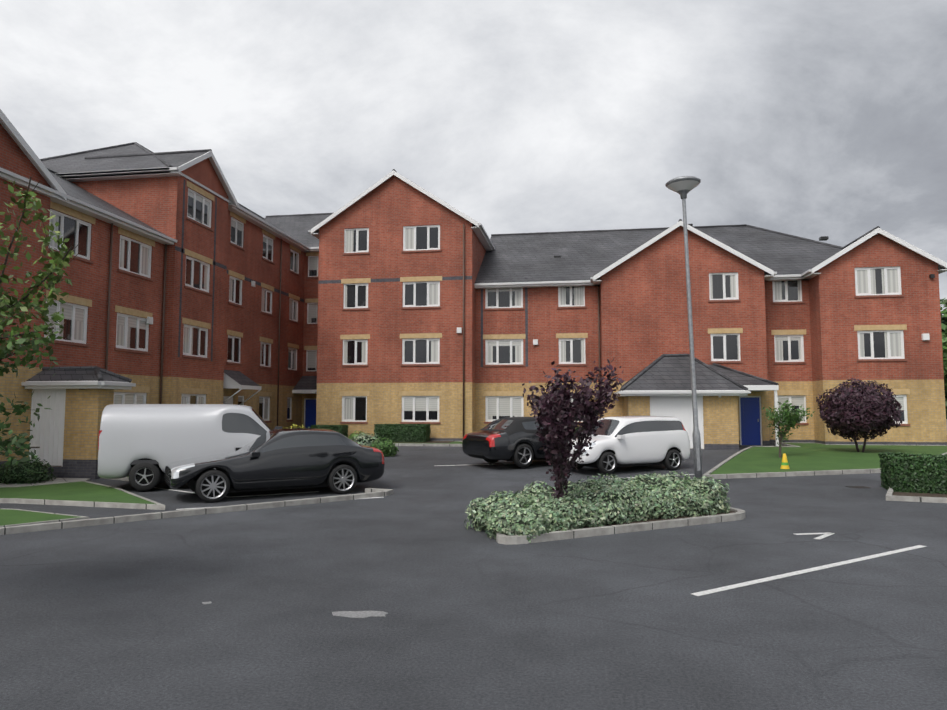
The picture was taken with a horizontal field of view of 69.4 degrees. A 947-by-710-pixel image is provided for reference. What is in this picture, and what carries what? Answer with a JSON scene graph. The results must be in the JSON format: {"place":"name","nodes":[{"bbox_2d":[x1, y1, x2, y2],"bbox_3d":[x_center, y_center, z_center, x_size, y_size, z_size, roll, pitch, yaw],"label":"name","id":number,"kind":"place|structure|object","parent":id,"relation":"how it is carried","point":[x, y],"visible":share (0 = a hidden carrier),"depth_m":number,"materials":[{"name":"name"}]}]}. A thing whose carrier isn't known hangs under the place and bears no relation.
{"place":"outdoors","nodes":[
{"label":"outdoors","id":0,"kind":"place"},
{"bbox_2d":[0,445,946,709],"bbox_3d":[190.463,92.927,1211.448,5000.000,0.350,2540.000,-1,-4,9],"label":"ground","id":1,"kind":"structure","parent":0,"point":[112,617],"depth_m":6.95,"materials":[{"name":"grey asphalt"}]},
{"bbox_2d":[0,457,55,483],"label":"hedge ball","id":2,"kind":"object","parent":1,"relation":"on","point":[31,471],"visible":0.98,"depth_m":17.44,"materials":[{"name":"green plant"}]},
{"bbox_2d":[0,177,80,465],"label":"tree","id":3,"kind":"object","parent":1,"relation":"on","point":[11,303],"visible":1,"depth_m":6.79,"materials":[{"name":"green plant"}]},
{"bbox_2d":[0,508,88,526],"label":"lawn verge","id":4,"kind":"structure","parent":1,"relation":"on","point":[13,517],"depth_m":11.88,"materials":[{"name":"green plant"}]},
{"bbox_2d":[0,478,90,486],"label":"garage footpath","id":5,"kind":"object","parent":1,"relation":"on","point":[57,480],"depth_m":17.81,"materials":[{"name":"grey concrete"}]},
{"bbox_2d":[21,366,135,478],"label":"building garage","id":6,"kind":"structure","parent":1,"relation":"on","point":[65,431],"depth_m":18.73,"materials":[{"name":"yellow brick"}]},
{"bbox_2d":[0,481,164,509],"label":"lawn","id":7,"kind":"structure","parent":1,"relation":"on","point":[84,493],"depth_m":14.65,"materials":[{"name":"green plant"}]},
{"bbox_2d":[100,476,128,480],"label":"kerb","id":8,"kind":"structure","parent":1,"relation":"on","point":[125,478],"depth_m":18.20,"materials":[{"name":"grey concrete"}]},
{"bbox_2d":[0,109,332,467],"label":"building wing","id":9,"kind":"structure","parent":1,"relation":"on","point":[193,281],"depth_m":25.94,"materials":[{"name":"red brick"}]},
{"bbox_2d":[97,404,281,490],"bbox_3d":[-6.596,2.268,17.407,4.890,2.036,2.440,1,-4,-15],"label":"silver van","id":10,"kind":"object","parent":1,"relation":"on","point":[141,446],"visible":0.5,"depth_m":16.27,"materials":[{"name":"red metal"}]},
{"bbox_2d":[0,488,392,534],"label":"kerb","id":11,"kind":"structure","parent":1,"relation":"on","point":[372,492],"depth_m":12.56,"materials":[{"name":"grey concrete"}]},
{"bbox_2d":[165,428,384,501],"bbox_3d":[-4.523,2.450,15.852,4.670,1.487,2.080,2,-5,-29],"label":"black saloon car","id":12,"kind":"object","parent":1,"relation":"on","point":[295,458],"visible":1,"depth_m":15.17,"materials":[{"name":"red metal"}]},
{"bbox_2d":[284,424,304,428],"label":"flower shrub","id":13,"kind":"object","parent":1,"relation":"on","point":[297,426],"visible":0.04,"depth_m":27.02,"materials":[{"name":"green plant"}]},
{"bbox_2d":[348,430,364,440],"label":"flower shrub","id":14,"kind":"object","parent":1,"relation":"on","point":[354,434],"visible":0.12,"depth_m":25.15,"materials":[{"name":"green plant"}]},
{"bbox_2d":[350,432,378,445],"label":"flower shrub","id":15,"kind":"object","parent":1,"relation":"on","point":[364,439],"visible":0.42,"depth_m":24.06,"materials":[{"name":"green plant"}]},
{"bbox_2d":[369,436,398,456],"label":"flower shrub","id":16,"kind":"object","parent":1,"relation":"on","point":[386,447],"visible":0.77,"depth_m":23.61,"materials":[{"name":"green plant"}]},
{"bbox_2d":[308,169,494,440],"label":"building","id":17,"kind":"structure","parent":1,"relation":"on","point":[401,257],"depth_m":31.86,"materials":[{"name":"red brick"}]},
{"bbox_2d":[393,441,461,446],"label":"curb","id":18,"kind":"structure","parent":1,"relation":"on","point":[455,444],"depth_m":28.66,"materials":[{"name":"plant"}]},
{"bbox_2d":[393,441,453,442],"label":"kerb","id":19,"kind":"structure","parent":18,"relation":"on","point":[427,442],"depth_m":29.74,"materials":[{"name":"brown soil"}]},
{"bbox_2d":[311,424,348,436],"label":"hedge","id":20,"kind":"object","parent":19,"relation":"on","point":[342,429],"visible":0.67,"depth_m":30.73,"materials":[{"name":"green plant"}]},
{"bbox_2d":[374,423,430,441],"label":"hedge","id":21,"kind":"object","parent":19,"relation":"on","point":[396,432],"visible":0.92,"depth_m":30.02,"materials":[{"name":"green plant"}]},
{"bbox_2d":[462,417,578,466],"bbox_3d":[2.142,2.670,21.561,4.870,1.458,2.140,3,-5,-31],"label":"hatchback car","id":22,"kind":"object","parent":1,"relation":"on","point":[516,441],"visible":0.46,"depth_m":20.16,"materials":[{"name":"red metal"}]},
{"bbox_2d":[202,486,868,617],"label":"road patches","id":23,"kind":"object","parent":1,"relation":"on","point":[358,614],"visible":0.67,"depth_m":6.63,"materials":[{"name":"grey asphalt"}]},
{"bbox_2d":[154,463,926,595],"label":"road markings","id":24,"kind":"object","parent":1,"relation":"on","point":[738,585],"visible":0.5,"depth_m":8.77,"materials":[{"name":"white paint"}]},
{"bbox_2d":[496,507,745,544],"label":"kerb","id":25,"kind":"structure","parent":1,"relation":"on","point":[734,514],"depth_m":10.99,"materials":[{"name":"grey concrete"}]},
{"bbox_2d":[464,495,530,530],"bbox_3d":[0.431,2.602,11.213,1.160,0.590,1.078,-3,-5,33],"label":"island shrub","id":26,"kind":"object","parent":25,"relation":"on","point":[483,509],"visible":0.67,"depth_m":11.03,"materials":[{"name":"green plant"}]},
{"bbox_2d":[488,491,529,505],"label":"island shrub","id":27,"kind":"object","parent":25,"relation":"on","point":[500,495],"visible":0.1,"depth_m":11.37,"materials":[{"name":"green plant"}]},
{"bbox_2d":[482,506,550,542],"bbox_3d":[0.669,2.596,10.555,1.062,0.555,1.085,-1,-4,9],"label":"island shrub","id":28,"kind":"object","parent":25,"relation":"on","point":[521,522],"visible":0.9,"depth_m":10.25,"materials":[{"name":"green plant"}]},
{"bbox_2d":[516,492,551,503],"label":"island shrub","id":29,"kind":"object","parent":25,"relation":"on","point":[530,496],"visible":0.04,"depth_m":11.84,"materials":[{"name":"green plant"}]},
{"bbox_2d":[515,481,573,499],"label":"island shrub","id":30,"kind":"object","parent":25,"relation":"on","point":[546,493],"visible":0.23,"depth_m":12.15,"materials":[{"name":"green plant"}]},
{"bbox_2d":[521,503,573,531],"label":"island shrub","id":31,"kind":"object","parent":25,"relation":"on","point":[556,524],"visible":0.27,"depth_m":10.58,"materials":[{"name":"green plant"}]},
{"bbox_2d":[524,496,589,529],"bbox_3d":[1.353,2.601,11.131,1.093,0.620,1.046,2,-5,-21],"label":"island shrub","id":32,"kind":"object","parent":25,"relation":"on","point":[571,508],"visible":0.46,"depth_m":10.89,"materials":[{"name":"green plant"}]},
{"bbox_2d":[522,358,623,498],"bbox_3d":[1.669,1.472,11.368,1.704,2.991,2.257,-1,-4,9],"label":"purple plum tree","id":33,"kind":"object","parent":25,"relation":"on","point":[555,417],"visible":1,"depth_m":10.97,"materials":[{"name":"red plant"}]},
{"bbox_2d":[547,475,603,493],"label":"island shrub","id":34,"kind":"object","parent":25,"relation":"on","point":[579,484],"visible":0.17,"depth_m":12.50,"materials":[{"name":"green plant"}]},
{"bbox_2d":[564,499,608,526],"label":"island shrub","id":35,"kind":"object","parent":25,"relation":"on","point":[594,522],"visible":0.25,"depth_m":11.05,"materials":[{"name":"green plant"}]},
{"bbox_2d":[566,487,629,524],"bbox_3d":[2.041,2.589,11.608,1.268,0.723,1.240,-1,-4,9],"label":"island shrub","id":36,"kind":"object","parent":25,"relation":"on","point":[613,506],"visible":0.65,"depth_m":11.36,"materials":[{"name":"green plant"}]},
{"bbox_2d":[588,477,621,489],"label":"island shrub","id":37,"kind":"object","parent":25,"relation":"on","point":[604,481],"visible":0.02,"depth_m":12.57,"materials":[{"name":"green plant"}]},
{"bbox_2d":[583,484,642,522],"bbox_3d":[2.315,2.585,11.871,1.184,0.716,1.150,-1,-4,9],"label":"island shrub","id":38,"kind":"object","parent":25,"relation":"on","point":[629,502],"visible":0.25,"depth_m":11.60,"materials":[{"name":"green plant"}]},
{"bbox_2d":[594,473,646,489],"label":"island shrub","id":39,"kind":"object","parent":25,"relation":"on","point":[613,481],"visible":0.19,"depth_m":12.77,"materials":[{"name":"green plant"}]},
{"bbox_2d":[612,483,664,520],"bbox_3d":[2.808,2.616,12.081,1.032,0.721,1.037,3,-5,-34],"label":"island shrub","id":40,"kind":"object","parent":25,"relation":"on","point":[645,511],"visible":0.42,"depth_m":11.76,"materials":[{"name":"green plant"}]},
{"bbox_2d":[629,478,648,488],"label":"island shrub","id":41,"kind":"object","parent":25,"relation":"on","point":[640,483],"visible":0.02,"depth_m":13.00,"materials":[{"name":"green plant"}]},
{"bbox_2d":[628,473,676,487],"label":"island shrub","id":42,"kind":"object","parent":25,"relation":"on","point":[653,481],"visible":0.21,"depth_m":13.23,"materials":[{"name":"green plant"}]},
{"bbox_2d":[633,483,684,518],"bbox_3d":[3.168,2.651,12.264,1.215,0.682,1.114,-1,-4,9],"label":"island shrub","id":43,"kind":"object","parent":25,"relation":"on","point":[664,500],"visible":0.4,"depth_m":11.90,"materials":[{"name":"green plant"}]},
{"bbox_2d":[654,471,696,486],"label":"island shrub","id":44,"kind":"object","parent":25,"relation":"on","point":[673,479],"visible":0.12,"depth_m":13.47,"materials":[{"name":"green plant"}]},
{"bbox_2d":[651,484,704,516],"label":"island shrub","id":45,"kind":"object","parent":25,"relation":"on","point":[684,500],"visible":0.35,"depth_m":12.11,"materials":[{"name":"green plant"}]},
{"bbox_2d":[666,481,713,515],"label":"island shrub","id":46,"kind":"object","parent":25,"relation":"on","point":[699,511],"visible":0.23,"depth_m":12.31,"materials":[{"name":"green plant"}]},
{"bbox_2d":[679,475,730,513],"bbox_3d":[4.210,2.642,12.701,1.114,0.839,0.959,-1,-4,9],"label":"island shrub","id":47,"kind":"object","parent":25,"relation":"on","point":[716,494],"visible":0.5,"depth_m":12.45,"materials":[{"name":"green plant"}]},
{"bbox_2d":[567,415,689,473],"bbox_3d":[4.324,2.544,19.870,3.750,1.563,1.908,2,-5,-26],"label":"white hatchback car","id":48,"kind":"object","parent":1,"relation":"on","point":[634,440],"visible":0.81,"depth_m":19.25,"materials":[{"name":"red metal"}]},
{"bbox_2d":[665,176,702,479],"bbox_3d":[5.479,-0.646,17.258,0.880,7.737,0.880,-2,-5,9],"label":"street lamp","id":49,"kind":"object","parent":1,"relation":"on","point":[682,186],"visible":0.88,"depth_m":17.21,"materials":[{"name":"grey metal"}]},
{"bbox_2d":[614,354,778,449],"bbox_3d":[9.025,2.146,27.951,6.307,4.425,3.930,-1,-4,9],"label":"building annex","id":50,"kind":"object","parent":1,"relation":"on","point":[660,385],"visible":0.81,"depth_m":26.62,"materials":[{"name":"yellow brick"}]},
{"bbox_2d":[474,219,946,445],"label":"building wing","id":51,"kind":"structure","parent":1,"relation":"on","point":[804,322],"depth_m":29.93,"materials":[{"name":"red brick"}]},
{"bbox_2d":[886,487,946,502],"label":"kerb","id":52,"kind":"structure","parent":1,"relation":"on","point":[891,495],"depth_m":14.43,"materials":[{"name":"grey concrete"}]},
{"bbox_2d":[878,452,946,493],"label":"hedge","id":53,"kind":"object","parent":52,"relation":"on","point":[914,473],"visible":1,"depth_m":15.19,"materials":[{"name":"green plant"}]},
{"bbox_2d":[0,0,946,314],"label":"sky","id":54,"kind":"structure","parent":0,"point":[809,119],"materials":[{"name":"grey"}]},
{"bbox_2d":[702,442,946,478],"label":"lawn","id":55,"kind":"structure","parent":0,"point":[808,458],"depth_m":21.31,"materials":[{"name":"green plant"}]},
{"bbox_2d":[780,453,789,468],"bbox_3d":[8.752,3.020,19.238,0.340,0.510,0.340,-1,-4,9],"label":"traffic cone","id":56,"kind":"object","parent":55,"relation":"on","point":[784,464],"visible":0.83,"depth_m":19.18,"materials":[{"name":"yellow plastic"}]},
{"bbox_2d":[762,398,814,457],"bbox_3d":[10.062,2.440,22.212,1.922,2.113,0.912,2,-5,-26],"label":"small tree","id":57,"kind":"object","parent":55,"relation":"on","point":[789,420],"visible":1,"depth_m":22.13,"materials":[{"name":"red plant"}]},
{"bbox_2d":[816,378,903,451],"bbox_3d":[13.454,2.183,23.888,2.658,2.770,2.787,-1,-4,9],"label":"purple-leaved tree","id":58,"kind":"object","parent":55,"relation":"on","point":[857,411],"visible":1,"depth_m":23.28,"materials":[{"name":"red plant"}]},
{"bbox_2d":[940,298,946,418],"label":"tree","id":59,"kind":"object","parent":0,"point":[944,327],"depth_m":42.02,"materials":[{"name":"plant"}]}
]}

